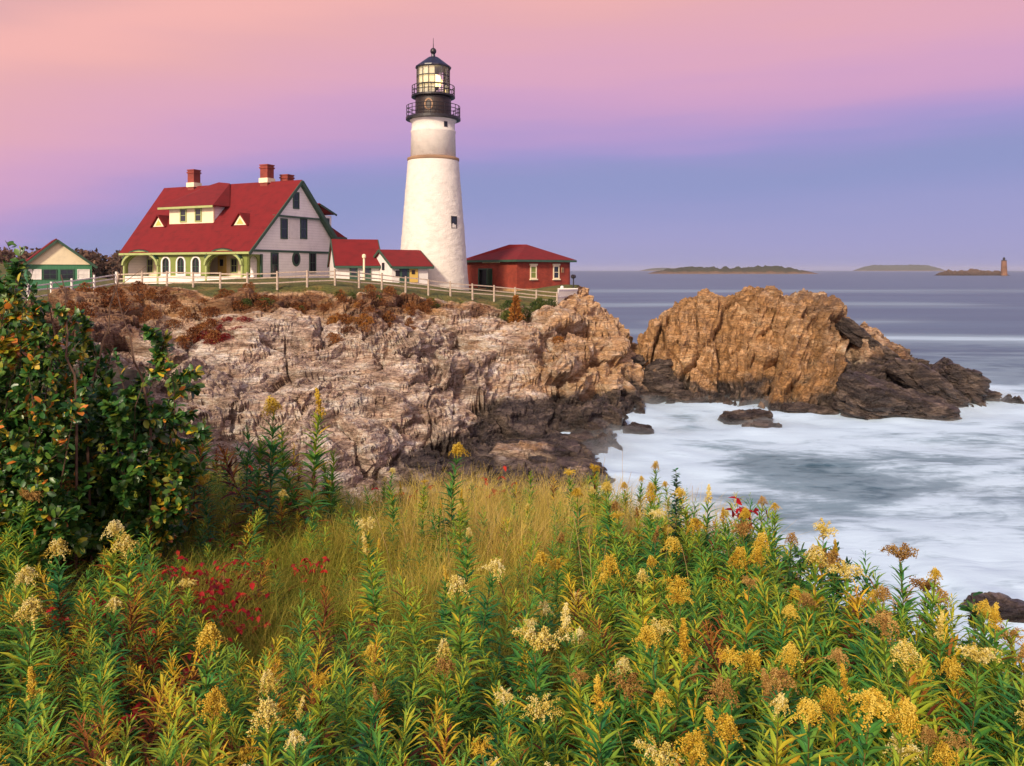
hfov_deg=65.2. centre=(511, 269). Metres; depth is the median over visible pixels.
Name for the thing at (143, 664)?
red creeper
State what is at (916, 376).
boulder
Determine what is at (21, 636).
goldenrod
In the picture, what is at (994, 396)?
boulder
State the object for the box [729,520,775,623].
goldenrod
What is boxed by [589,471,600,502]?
leafy stem
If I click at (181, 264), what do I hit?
window
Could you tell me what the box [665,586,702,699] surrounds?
goldenrod
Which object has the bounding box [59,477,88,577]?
goldenrod
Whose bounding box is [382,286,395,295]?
scrub bush
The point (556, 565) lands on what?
goldenrod
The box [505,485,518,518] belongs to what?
leafy stem
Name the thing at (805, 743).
goldenrod
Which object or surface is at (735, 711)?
goldenrod
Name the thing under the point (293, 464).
leafy stem
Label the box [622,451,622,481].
grass stalk
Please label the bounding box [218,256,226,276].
door
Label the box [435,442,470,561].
goldenrod
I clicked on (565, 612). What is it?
goldenrod
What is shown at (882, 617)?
goldenrod
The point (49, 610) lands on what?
red creeper
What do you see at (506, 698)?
goldenrod
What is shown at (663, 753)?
goldenrod
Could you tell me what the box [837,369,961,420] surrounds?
boulder
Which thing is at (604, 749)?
goldenrod
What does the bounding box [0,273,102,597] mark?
turning shrub
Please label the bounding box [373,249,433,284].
entrance building
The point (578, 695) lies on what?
goldenrod
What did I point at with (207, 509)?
goldenrod
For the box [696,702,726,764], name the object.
goldenrod
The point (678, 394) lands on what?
boulder
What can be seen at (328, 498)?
goldenrod
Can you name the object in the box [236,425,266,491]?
leafy stem
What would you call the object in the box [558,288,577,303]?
low white wall
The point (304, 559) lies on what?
red creeper
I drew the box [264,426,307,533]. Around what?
leafy stem
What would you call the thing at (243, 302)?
scrub bush
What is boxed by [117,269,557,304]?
rail fence
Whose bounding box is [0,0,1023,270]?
sky
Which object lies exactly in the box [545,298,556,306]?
scrub bush
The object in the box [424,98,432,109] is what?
oval window
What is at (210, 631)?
goldenrod
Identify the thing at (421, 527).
leafy stem
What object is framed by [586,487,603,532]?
goldenrod
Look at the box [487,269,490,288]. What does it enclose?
door
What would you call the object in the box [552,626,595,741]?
goldenrod
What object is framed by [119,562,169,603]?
red creeper
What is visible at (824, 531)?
goldenrod
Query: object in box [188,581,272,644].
red creeper
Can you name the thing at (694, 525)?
goldenrod
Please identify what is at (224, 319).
scrub bush
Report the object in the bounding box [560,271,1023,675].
sea
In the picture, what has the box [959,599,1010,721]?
goldenrod
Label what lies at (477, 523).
grass stalk
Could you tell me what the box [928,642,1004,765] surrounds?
goldenrod
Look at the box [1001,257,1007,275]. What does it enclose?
reef lighthouse
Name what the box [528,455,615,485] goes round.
boulder
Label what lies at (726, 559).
goldenrod
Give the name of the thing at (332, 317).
scrub bush
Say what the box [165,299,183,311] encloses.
scrub bush
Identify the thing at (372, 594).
goldenrod
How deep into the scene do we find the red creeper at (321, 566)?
7.33 m
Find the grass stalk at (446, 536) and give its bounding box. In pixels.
[437,487,450,579]
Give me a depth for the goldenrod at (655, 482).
9.76 m
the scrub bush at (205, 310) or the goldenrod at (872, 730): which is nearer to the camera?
the goldenrod at (872, 730)
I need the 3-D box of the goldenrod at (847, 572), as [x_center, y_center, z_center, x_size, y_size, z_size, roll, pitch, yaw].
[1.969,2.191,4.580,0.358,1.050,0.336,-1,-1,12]
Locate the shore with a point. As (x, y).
(656, 269)
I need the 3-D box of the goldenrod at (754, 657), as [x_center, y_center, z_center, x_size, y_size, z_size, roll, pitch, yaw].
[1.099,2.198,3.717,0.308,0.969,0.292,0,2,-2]
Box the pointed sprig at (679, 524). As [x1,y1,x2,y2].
[665,468,687,566]
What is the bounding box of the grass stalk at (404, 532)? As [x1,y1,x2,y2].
[397,484,407,574]
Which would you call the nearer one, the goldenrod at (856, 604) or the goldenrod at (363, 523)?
the goldenrod at (856, 604)
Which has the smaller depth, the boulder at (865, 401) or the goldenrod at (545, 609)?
the goldenrod at (545, 609)
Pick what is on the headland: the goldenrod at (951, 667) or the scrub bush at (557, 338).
the scrub bush at (557, 338)
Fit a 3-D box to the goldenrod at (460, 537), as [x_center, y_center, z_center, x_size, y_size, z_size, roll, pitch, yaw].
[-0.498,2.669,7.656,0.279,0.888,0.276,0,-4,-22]
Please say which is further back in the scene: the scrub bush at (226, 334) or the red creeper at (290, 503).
the scrub bush at (226, 334)
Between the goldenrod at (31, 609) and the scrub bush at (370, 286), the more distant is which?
the scrub bush at (370, 286)
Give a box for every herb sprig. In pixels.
[772,542,812,622]
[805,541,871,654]
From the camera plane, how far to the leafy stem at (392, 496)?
8.85 m
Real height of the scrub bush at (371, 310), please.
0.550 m
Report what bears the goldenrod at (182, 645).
on the ground at (130, 374)
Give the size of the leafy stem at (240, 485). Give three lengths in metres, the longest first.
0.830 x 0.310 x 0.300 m
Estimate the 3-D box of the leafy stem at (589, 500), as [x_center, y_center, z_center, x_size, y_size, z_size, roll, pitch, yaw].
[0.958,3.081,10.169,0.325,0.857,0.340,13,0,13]
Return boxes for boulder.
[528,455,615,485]
[622,422,653,434]
[631,354,647,367]
[641,369,667,391]
[641,392,650,402]
[644,358,673,379]
[648,392,664,403]
[653,379,684,399]
[665,397,676,403]
[668,389,693,401]
[681,396,706,402]
[717,408,773,424]
[742,419,781,427]
[779,401,838,414]
[831,378,901,419]
[835,317,900,362]
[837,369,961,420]
[883,358,970,407]
[937,358,990,403]
[961,591,1023,622]
[983,388,1001,400]
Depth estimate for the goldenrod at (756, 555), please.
4.92 m
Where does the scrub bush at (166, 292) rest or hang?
on the headland
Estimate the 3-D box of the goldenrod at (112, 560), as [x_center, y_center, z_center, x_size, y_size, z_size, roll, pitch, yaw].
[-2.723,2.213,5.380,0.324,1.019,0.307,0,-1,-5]
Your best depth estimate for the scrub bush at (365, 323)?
52.29 m
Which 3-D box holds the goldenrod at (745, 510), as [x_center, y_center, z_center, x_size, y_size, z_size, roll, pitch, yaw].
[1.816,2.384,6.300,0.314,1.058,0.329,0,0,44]
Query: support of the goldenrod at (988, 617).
on the ground at (130, 374)
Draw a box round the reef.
[936,269,1000,274]
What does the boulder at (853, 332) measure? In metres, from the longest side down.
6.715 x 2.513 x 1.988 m
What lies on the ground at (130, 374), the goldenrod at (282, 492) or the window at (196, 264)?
the goldenrod at (282, 492)
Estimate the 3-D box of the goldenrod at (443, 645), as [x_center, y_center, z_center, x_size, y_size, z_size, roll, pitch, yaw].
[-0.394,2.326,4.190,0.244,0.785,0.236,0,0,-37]
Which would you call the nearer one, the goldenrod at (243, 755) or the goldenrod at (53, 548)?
the goldenrod at (243, 755)
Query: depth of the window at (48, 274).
92.57 m
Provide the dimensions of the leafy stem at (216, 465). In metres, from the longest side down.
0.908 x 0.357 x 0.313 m
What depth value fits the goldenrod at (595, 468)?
9.21 m
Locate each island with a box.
[648,265,817,273]
[853,265,945,270]
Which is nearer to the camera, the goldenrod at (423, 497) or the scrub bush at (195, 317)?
the goldenrod at (423, 497)
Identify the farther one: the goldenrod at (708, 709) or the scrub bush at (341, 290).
the scrub bush at (341, 290)
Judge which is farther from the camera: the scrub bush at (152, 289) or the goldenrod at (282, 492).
the scrub bush at (152, 289)
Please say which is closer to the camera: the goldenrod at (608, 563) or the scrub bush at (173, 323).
the goldenrod at (608, 563)
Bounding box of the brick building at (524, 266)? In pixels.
[467,244,576,291]
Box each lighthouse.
[400,39,468,290]
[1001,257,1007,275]
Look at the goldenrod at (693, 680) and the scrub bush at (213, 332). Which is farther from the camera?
the scrub bush at (213, 332)
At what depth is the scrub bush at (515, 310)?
63.32 m
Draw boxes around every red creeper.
[43,589,105,645]
[51,580,157,654]
[66,650,134,699]
[67,664,150,758]
[108,696,179,765]
[111,603,178,678]
[116,617,173,683]
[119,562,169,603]
[122,627,216,716]
[124,568,195,616]
[130,550,188,613]
[132,590,232,643]
[138,556,202,613]
[153,651,218,697]
[154,601,218,660]
[157,577,223,644]
[172,560,233,603]
[182,560,264,608]
[183,615,262,688]
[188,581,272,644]
[195,573,252,619]
[199,531,243,558]
[214,608,270,650]
[228,465,289,510]
[234,557,308,590]
[237,558,281,597]
[276,493,310,525]
[284,486,330,523]
[291,556,328,595]
[291,558,355,597]
[466,465,515,505]
[724,496,758,541]
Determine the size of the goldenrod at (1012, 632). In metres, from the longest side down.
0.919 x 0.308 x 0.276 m
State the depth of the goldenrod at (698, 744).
2.65 m
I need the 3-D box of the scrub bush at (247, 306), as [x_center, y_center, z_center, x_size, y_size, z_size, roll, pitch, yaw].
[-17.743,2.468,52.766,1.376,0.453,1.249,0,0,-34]
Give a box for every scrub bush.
[55,300,81,311]
[71,302,101,317]
[75,282,96,292]
[94,286,111,296]
[98,295,124,306]
[104,297,137,312]
[105,286,117,293]
[113,288,129,303]
[126,280,148,293]
[130,295,143,305]
[139,290,158,299]
[140,305,154,320]
[144,287,160,298]
[147,310,162,319]
[156,288,173,303]
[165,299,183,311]
[166,319,182,328]
[175,336,189,348]
[176,307,193,319]
[184,326,201,343]
[191,312,199,320]
[196,306,216,320]
[197,317,217,334]
[197,330,209,336]
[200,329,224,342]
[202,307,221,318]
[212,288,230,298]
[213,324,224,332]
[215,335,230,341]
[218,333,234,339]
[220,316,232,322]
[231,301,244,308]
[232,304,250,310]
[239,317,255,322]
[240,298,254,303]
[244,282,254,288]
[250,292,262,299]
[255,300,271,310]
[257,298,274,306]
[267,295,277,301]
[289,302,300,307]
[296,303,310,311]
[326,315,338,324]
[330,333,343,342]
[334,289,346,297]
[334,314,345,321]
[336,295,348,302]
[339,313,351,323]
[341,326,356,332]
[347,319,362,324]
[355,299,364,308]
[356,313,371,321]
[359,284,378,292]
[359,321,370,331]
[361,306,376,312]
[366,317,376,323]
[367,292,376,299]
[379,298,387,306]
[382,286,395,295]
[382,310,398,321]
[401,303,416,310]
[403,306,411,315]
[405,317,413,324]
[409,306,416,316]
[417,302,427,311]
[420,306,433,313]
[423,300,436,305]
[498,300,512,312]
[500,310,510,321]
[507,294,525,322]
[521,307,531,320]
[527,300,539,312]
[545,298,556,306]
[551,336,565,342]
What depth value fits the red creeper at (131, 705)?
4.50 m
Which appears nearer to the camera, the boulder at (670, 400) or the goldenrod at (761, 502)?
the goldenrod at (761, 502)
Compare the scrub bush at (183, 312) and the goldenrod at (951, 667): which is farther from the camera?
the scrub bush at (183, 312)
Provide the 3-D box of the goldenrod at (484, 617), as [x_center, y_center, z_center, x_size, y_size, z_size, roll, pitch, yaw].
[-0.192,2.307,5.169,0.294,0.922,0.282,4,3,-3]
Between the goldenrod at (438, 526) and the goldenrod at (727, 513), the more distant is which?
the goldenrod at (438, 526)
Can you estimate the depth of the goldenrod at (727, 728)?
2.64 m
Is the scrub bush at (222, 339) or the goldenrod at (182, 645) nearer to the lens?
the goldenrod at (182, 645)
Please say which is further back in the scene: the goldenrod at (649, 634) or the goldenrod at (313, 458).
the goldenrod at (313, 458)
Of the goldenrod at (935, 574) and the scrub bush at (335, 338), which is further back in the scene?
the scrub bush at (335, 338)
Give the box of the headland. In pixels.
[0,263,650,514]
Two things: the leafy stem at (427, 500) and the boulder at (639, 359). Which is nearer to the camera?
the leafy stem at (427, 500)
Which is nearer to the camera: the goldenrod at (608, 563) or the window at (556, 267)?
the goldenrod at (608, 563)
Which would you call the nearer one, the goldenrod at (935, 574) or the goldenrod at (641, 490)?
the goldenrod at (935, 574)
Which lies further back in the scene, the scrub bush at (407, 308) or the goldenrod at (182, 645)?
the scrub bush at (407, 308)
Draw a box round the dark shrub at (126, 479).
[48,316,214,567]
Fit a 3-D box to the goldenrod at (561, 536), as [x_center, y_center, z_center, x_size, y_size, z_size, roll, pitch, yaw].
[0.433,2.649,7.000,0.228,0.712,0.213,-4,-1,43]
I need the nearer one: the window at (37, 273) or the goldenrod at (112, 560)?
the goldenrod at (112, 560)
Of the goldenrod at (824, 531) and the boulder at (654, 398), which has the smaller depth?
the goldenrod at (824, 531)
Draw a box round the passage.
[327,239,380,280]
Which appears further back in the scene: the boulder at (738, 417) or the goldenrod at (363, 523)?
the boulder at (738, 417)
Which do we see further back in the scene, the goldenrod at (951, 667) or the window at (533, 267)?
the window at (533, 267)
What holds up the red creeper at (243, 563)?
on the ground at (130, 374)
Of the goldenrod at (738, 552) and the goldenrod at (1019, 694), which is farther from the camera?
the goldenrod at (738, 552)
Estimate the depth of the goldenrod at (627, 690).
3.66 m
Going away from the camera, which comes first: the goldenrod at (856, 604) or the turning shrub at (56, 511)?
the goldenrod at (856, 604)
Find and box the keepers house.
[119,164,346,283]
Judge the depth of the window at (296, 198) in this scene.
83.35 m
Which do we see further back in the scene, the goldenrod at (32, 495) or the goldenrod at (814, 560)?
the goldenrod at (32, 495)
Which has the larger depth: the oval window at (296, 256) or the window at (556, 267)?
the window at (556, 267)
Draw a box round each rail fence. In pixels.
[22,272,116,299]
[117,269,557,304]
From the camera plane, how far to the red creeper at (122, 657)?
4.78 m
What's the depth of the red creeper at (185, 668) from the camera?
4.91 m
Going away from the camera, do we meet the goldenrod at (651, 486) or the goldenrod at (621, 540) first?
the goldenrod at (621, 540)
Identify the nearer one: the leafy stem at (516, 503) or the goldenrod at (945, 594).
the goldenrod at (945, 594)
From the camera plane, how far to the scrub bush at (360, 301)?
54.56 m
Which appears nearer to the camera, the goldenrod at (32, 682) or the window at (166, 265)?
the goldenrod at (32, 682)
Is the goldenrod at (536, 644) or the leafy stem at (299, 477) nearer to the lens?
the goldenrod at (536, 644)
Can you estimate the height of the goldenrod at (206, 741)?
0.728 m
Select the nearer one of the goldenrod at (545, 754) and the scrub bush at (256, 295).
the goldenrod at (545, 754)
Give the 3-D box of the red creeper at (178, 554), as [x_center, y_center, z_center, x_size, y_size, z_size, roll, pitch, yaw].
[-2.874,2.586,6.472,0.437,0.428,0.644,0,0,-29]
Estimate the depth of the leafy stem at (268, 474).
9.98 m
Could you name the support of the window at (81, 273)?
in the shed
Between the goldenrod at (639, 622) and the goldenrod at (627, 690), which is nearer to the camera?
the goldenrod at (627, 690)
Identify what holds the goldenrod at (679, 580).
on the ground at (130, 374)
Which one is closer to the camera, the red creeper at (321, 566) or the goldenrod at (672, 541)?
the goldenrod at (672, 541)
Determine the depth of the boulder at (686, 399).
65.00 m
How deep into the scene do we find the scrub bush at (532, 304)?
66.91 m
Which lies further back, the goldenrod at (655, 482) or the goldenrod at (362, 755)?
the goldenrod at (655, 482)
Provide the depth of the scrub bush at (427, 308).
60.87 m
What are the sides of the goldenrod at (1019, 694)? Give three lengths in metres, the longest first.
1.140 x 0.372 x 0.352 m
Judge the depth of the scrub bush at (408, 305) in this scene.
59.29 m
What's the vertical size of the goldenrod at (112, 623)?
0.918 m
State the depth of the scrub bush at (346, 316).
52.97 m
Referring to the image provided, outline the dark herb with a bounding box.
[900,591,983,705]
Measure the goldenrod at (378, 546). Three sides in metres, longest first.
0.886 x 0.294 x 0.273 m
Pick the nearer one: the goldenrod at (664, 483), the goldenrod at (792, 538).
the goldenrod at (792, 538)
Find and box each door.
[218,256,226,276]
[350,268,357,279]
[365,268,370,279]
[399,269,408,282]
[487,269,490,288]
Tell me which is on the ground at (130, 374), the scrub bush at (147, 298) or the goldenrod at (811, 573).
the goldenrod at (811, 573)
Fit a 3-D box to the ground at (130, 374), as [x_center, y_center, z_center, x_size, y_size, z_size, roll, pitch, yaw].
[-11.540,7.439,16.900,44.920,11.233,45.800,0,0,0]
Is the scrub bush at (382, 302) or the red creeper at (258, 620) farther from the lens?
the scrub bush at (382, 302)
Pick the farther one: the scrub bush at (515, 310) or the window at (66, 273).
the window at (66, 273)
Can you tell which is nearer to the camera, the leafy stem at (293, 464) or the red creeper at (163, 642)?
the red creeper at (163, 642)
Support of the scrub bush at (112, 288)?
on the headland
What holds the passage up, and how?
on the headland
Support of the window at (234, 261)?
in the keepers house
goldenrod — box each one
[0,487,42,594]
[0,565,56,752]
[0,595,59,761]
[0,666,51,765]
[39,537,81,669]
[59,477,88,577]
[77,596,133,740]
[84,520,128,658]
[101,532,152,677]
[106,759,112,765]
[163,578,201,700]
[177,622,234,764]
[183,685,238,765]
[189,700,227,765]
[194,474,220,559]
[235,746,256,765]
[245,669,296,765]
[246,395,292,542]
[246,696,297,765]
[271,489,290,546]
[278,695,328,765]
[279,729,319,765]
[289,387,335,544]
[303,671,346,765]
[322,480,339,527]
[344,682,395,765]
[353,538,387,644]
[355,531,398,671]
[356,517,383,598]
[362,644,402,749]
[376,468,401,526]
[378,476,389,516]
[394,481,402,517]
[411,479,429,545]
[415,637,454,765]
[424,654,471,761]
[425,565,456,672]
[427,500,446,563]
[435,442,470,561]
[435,575,489,740]
[448,503,469,577]
[448,527,484,641]
[458,489,477,553]
[464,687,516,765]
[467,557,505,685]
[469,735,502,765]
[485,756,502,765]
[496,617,537,739]
[510,625,569,765]
[518,503,532,550]
[519,693,564,765]
[525,601,556,699]
[528,550,562,671]
[544,556,566,656]
[546,603,603,760]
[552,532,571,602]
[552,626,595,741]
[552,666,603,764]
[562,592,589,688]
[563,468,580,526]
[565,487,591,578]
[569,674,625,765]
[585,463,603,537]
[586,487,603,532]
[592,666,646,765]
[593,481,617,577]
[593,481,624,592]
[594,553,631,656]
[597,573,627,651]
[601,501,629,600]
[606,655,634,762]
[609,511,644,610]
[617,482,632,544]
[619,568,667,725]
[624,625,679,765]
[626,688,683,765]
[627,507,647,567]
[631,476,646,526]
[631,488,663,584]
[631,617,703,764]
[632,735,683,765]
[633,508,675,600]
[633,614,687,742]
[636,481,665,547]
[636,555,689,683]
[637,525,668,609]
[642,460,665,527]
[646,525,674,578]
[654,536,681,615]
[660,480,676,524]
[660,575,690,662]
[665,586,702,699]
[668,661,730,765]
[670,727,708,765]
[671,487,703,584]
[685,484,723,599]
[686,517,719,616]
[686,673,757,765]
[696,643,767,765]
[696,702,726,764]
[709,712,745,765]
[711,507,745,625]
[713,546,753,672]
[717,510,739,574]
[717,575,772,721]
[724,648,765,751]
[727,506,755,586]
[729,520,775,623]
[733,513,756,577]
[739,546,777,674]
[742,532,785,633]
[743,667,791,764]
[745,692,810,765]
[747,496,775,582]
[747,667,823,765]
[755,641,813,765]
[764,604,802,691]
[766,503,788,585]
[775,697,842,765]
[778,532,801,618]
[781,584,808,695]
[787,544,840,705]
[791,591,825,698]
[800,518,843,643]
[801,551,818,613]
[807,593,841,724]
[811,647,877,763]
[813,685,856,765]
[818,550,848,639]
[819,539,849,616]
[820,661,882,765]
[822,560,868,673]
[829,686,900,765]
[832,589,887,712]
[843,584,906,712]
[844,594,882,686]
[857,609,934,763]
[876,636,953,765]
[876,696,924,765]
[878,542,921,642]
[881,732,924,765]
[899,567,958,672]
[904,575,940,652]
[909,724,942,765]
[913,658,950,731]
[917,610,967,730]
[920,586,956,658]
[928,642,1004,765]
[929,740,959,765]
[935,655,974,759]
[935,727,978,765]
[938,609,965,659]
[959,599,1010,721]
[960,602,1021,765]
[967,607,1004,659]
[975,642,1023,765]
[998,625,1023,735]
[998,700,1023,765]
[1009,741,1023,765]
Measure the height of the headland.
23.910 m
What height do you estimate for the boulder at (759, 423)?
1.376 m
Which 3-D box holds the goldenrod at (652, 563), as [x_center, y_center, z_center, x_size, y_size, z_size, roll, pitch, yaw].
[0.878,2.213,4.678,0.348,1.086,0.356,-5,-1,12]
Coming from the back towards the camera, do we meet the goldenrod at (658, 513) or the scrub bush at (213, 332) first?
the scrub bush at (213, 332)
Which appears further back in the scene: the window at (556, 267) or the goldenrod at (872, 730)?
the window at (556, 267)
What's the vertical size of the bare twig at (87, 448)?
2.777 m
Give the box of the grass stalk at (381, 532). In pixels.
[364,487,392,578]
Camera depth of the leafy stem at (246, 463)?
9.58 m
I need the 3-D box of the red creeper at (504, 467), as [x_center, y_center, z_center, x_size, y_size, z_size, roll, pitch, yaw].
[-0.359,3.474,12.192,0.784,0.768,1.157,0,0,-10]
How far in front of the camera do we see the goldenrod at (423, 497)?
9.64 m
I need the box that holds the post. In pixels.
[362,254,365,279]
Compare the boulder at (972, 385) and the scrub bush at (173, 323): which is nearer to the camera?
the scrub bush at (173, 323)
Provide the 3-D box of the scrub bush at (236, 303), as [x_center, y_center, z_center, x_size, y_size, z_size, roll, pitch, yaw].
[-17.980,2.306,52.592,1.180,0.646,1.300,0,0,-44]
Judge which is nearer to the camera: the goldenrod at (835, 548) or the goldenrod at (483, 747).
the goldenrod at (483, 747)
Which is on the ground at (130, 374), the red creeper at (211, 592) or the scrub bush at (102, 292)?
the red creeper at (211, 592)
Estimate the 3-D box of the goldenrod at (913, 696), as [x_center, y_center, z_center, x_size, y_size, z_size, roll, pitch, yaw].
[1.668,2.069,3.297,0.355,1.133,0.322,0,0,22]
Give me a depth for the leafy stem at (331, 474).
9.65 m
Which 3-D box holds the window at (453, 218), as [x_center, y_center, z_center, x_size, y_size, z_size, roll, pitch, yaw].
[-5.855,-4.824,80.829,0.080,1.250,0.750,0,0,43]
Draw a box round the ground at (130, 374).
[0,366,819,765]
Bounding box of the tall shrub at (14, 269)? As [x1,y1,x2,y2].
[0,240,70,448]
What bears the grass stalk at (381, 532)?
on the ground at (130, 374)
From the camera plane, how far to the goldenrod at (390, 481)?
10.12 m
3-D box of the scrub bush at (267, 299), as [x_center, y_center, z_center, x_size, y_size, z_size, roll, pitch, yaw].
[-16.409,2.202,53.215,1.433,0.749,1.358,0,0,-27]
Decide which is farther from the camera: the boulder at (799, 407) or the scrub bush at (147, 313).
the boulder at (799, 407)
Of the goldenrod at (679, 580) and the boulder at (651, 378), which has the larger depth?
the boulder at (651, 378)
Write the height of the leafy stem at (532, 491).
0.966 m
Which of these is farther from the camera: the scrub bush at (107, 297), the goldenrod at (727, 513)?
the scrub bush at (107, 297)
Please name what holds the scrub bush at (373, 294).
on the headland
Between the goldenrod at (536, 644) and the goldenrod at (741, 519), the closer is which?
the goldenrod at (536, 644)
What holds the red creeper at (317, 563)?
on the ground at (130, 374)
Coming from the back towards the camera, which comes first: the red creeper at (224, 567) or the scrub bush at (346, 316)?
the scrub bush at (346, 316)
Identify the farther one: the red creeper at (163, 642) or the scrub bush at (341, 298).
the scrub bush at (341, 298)
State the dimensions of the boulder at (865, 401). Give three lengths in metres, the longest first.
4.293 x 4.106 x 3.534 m
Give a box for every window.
[28,269,41,279]
[43,269,56,279]
[60,269,73,278]
[77,269,89,278]
[147,259,152,272]
[161,256,170,275]
[176,256,185,275]
[191,256,200,275]
[231,258,237,272]
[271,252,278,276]
[280,218,287,238]
[292,253,299,265]
[293,192,299,208]
[300,218,306,238]
[309,253,315,272]
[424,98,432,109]
[451,216,456,228]
[529,264,537,279]
[552,264,563,279]
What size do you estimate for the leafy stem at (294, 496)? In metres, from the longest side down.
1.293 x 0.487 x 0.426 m
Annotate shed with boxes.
[21,239,97,288]
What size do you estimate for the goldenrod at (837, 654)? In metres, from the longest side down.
1.072 x 0.359 x 0.344 m
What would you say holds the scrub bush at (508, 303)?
on the headland
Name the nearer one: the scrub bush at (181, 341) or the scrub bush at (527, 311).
the scrub bush at (181, 341)
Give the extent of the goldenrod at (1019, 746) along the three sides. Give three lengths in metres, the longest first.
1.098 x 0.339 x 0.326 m
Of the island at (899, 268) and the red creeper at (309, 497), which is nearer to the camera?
the red creeper at (309, 497)
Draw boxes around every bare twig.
[47,285,69,561]
[54,275,79,578]
[85,266,145,567]
[112,271,151,546]
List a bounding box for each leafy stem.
[170,424,215,552]
[183,436,214,535]
[187,417,218,516]
[203,425,218,502]
[209,448,224,496]
[211,443,264,526]
[215,457,239,512]
[218,479,245,547]
[231,441,261,491]
[232,452,257,530]
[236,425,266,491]
[236,435,278,553]
[246,475,264,526]
[254,439,279,509]
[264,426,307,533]
[272,453,317,534]
[280,444,302,514]
[293,461,303,492]
[315,448,350,534]
[317,460,340,514]
[363,485,383,529]
[379,490,405,554]
[412,514,431,561]
[424,489,433,526]
[424,507,440,562]
[466,484,475,507]
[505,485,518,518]
[509,482,521,519]
[520,470,537,513]
[549,475,562,522]
[582,480,600,520]
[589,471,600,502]
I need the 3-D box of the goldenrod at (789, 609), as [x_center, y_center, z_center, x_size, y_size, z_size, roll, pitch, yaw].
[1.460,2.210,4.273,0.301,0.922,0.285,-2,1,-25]
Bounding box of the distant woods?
[0,246,123,280]
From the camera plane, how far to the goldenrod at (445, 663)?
3.84 m
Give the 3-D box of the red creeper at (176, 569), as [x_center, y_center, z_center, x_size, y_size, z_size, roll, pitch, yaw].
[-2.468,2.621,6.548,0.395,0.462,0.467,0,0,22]
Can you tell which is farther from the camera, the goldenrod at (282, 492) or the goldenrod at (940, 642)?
the goldenrod at (282, 492)
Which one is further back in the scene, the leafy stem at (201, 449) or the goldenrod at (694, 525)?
the leafy stem at (201, 449)
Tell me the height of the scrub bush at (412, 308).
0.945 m
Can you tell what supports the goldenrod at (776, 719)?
on the ground at (130, 374)
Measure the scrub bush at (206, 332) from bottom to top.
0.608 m
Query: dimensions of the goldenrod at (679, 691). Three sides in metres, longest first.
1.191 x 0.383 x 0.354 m
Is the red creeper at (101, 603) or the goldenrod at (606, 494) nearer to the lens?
the red creeper at (101, 603)
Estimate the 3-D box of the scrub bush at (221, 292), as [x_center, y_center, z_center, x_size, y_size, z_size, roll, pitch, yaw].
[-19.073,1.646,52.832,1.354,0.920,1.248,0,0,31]
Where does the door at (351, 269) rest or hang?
in the passage
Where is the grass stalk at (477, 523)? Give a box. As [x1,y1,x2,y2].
[471,483,479,566]
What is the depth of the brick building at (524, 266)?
93.01 m
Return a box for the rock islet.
[635,285,1023,412]
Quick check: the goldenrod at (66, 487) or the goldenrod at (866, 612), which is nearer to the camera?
the goldenrod at (866, 612)
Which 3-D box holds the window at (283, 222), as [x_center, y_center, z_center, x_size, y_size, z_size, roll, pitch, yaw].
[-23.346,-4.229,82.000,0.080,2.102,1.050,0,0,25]
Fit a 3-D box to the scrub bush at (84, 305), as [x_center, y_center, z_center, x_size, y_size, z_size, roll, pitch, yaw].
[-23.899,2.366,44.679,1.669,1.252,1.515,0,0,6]
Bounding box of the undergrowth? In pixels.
[0,452,1023,765]
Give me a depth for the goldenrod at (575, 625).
5.19 m
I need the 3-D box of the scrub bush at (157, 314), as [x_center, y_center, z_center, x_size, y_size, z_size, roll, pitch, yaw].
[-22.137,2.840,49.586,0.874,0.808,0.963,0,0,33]
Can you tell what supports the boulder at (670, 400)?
in the sea
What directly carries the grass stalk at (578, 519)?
on the ground at (130, 374)
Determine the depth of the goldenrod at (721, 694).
2.90 m
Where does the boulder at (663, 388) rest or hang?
in the sea
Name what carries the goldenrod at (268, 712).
on the ground at (130, 374)
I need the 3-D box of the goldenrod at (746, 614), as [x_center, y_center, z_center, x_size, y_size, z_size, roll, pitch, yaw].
[1.205,2.119,4.090,0.351,1.129,0.360,0,0,37]
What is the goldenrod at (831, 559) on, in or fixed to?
on the ground at (130, 374)
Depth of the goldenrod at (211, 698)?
2.99 m
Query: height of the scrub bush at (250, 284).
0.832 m
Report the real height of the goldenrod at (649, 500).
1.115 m
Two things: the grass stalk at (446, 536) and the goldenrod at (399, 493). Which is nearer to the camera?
the grass stalk at (446, 536)
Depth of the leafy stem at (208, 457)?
11.33 m
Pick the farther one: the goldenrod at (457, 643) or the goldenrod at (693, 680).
the goldenrod at (457, 643)
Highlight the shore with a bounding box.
[640,268,675,270]
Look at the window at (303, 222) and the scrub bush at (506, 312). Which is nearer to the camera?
the scrub bush at (506, 312)
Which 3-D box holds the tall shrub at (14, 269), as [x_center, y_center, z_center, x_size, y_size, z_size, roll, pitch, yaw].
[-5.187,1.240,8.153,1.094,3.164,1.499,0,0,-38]
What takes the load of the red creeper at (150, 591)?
on the ground at (130, 374)
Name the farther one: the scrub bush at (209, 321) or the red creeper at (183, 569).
the scrub bush at (209, 321)
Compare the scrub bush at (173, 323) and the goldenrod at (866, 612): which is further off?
the scrub bush at (173, 323)
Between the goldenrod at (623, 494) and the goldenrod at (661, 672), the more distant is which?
the goldenrod at (623, 494)
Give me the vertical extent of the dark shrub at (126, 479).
2.663 m
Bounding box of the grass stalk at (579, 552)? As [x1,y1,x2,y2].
[573,511,585,595]
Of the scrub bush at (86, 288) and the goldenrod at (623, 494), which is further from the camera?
the scrub bush at (86, 288)
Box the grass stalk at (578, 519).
[578,472,581,579]
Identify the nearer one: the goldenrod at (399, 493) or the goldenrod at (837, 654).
the goldenrod at (837, 654)

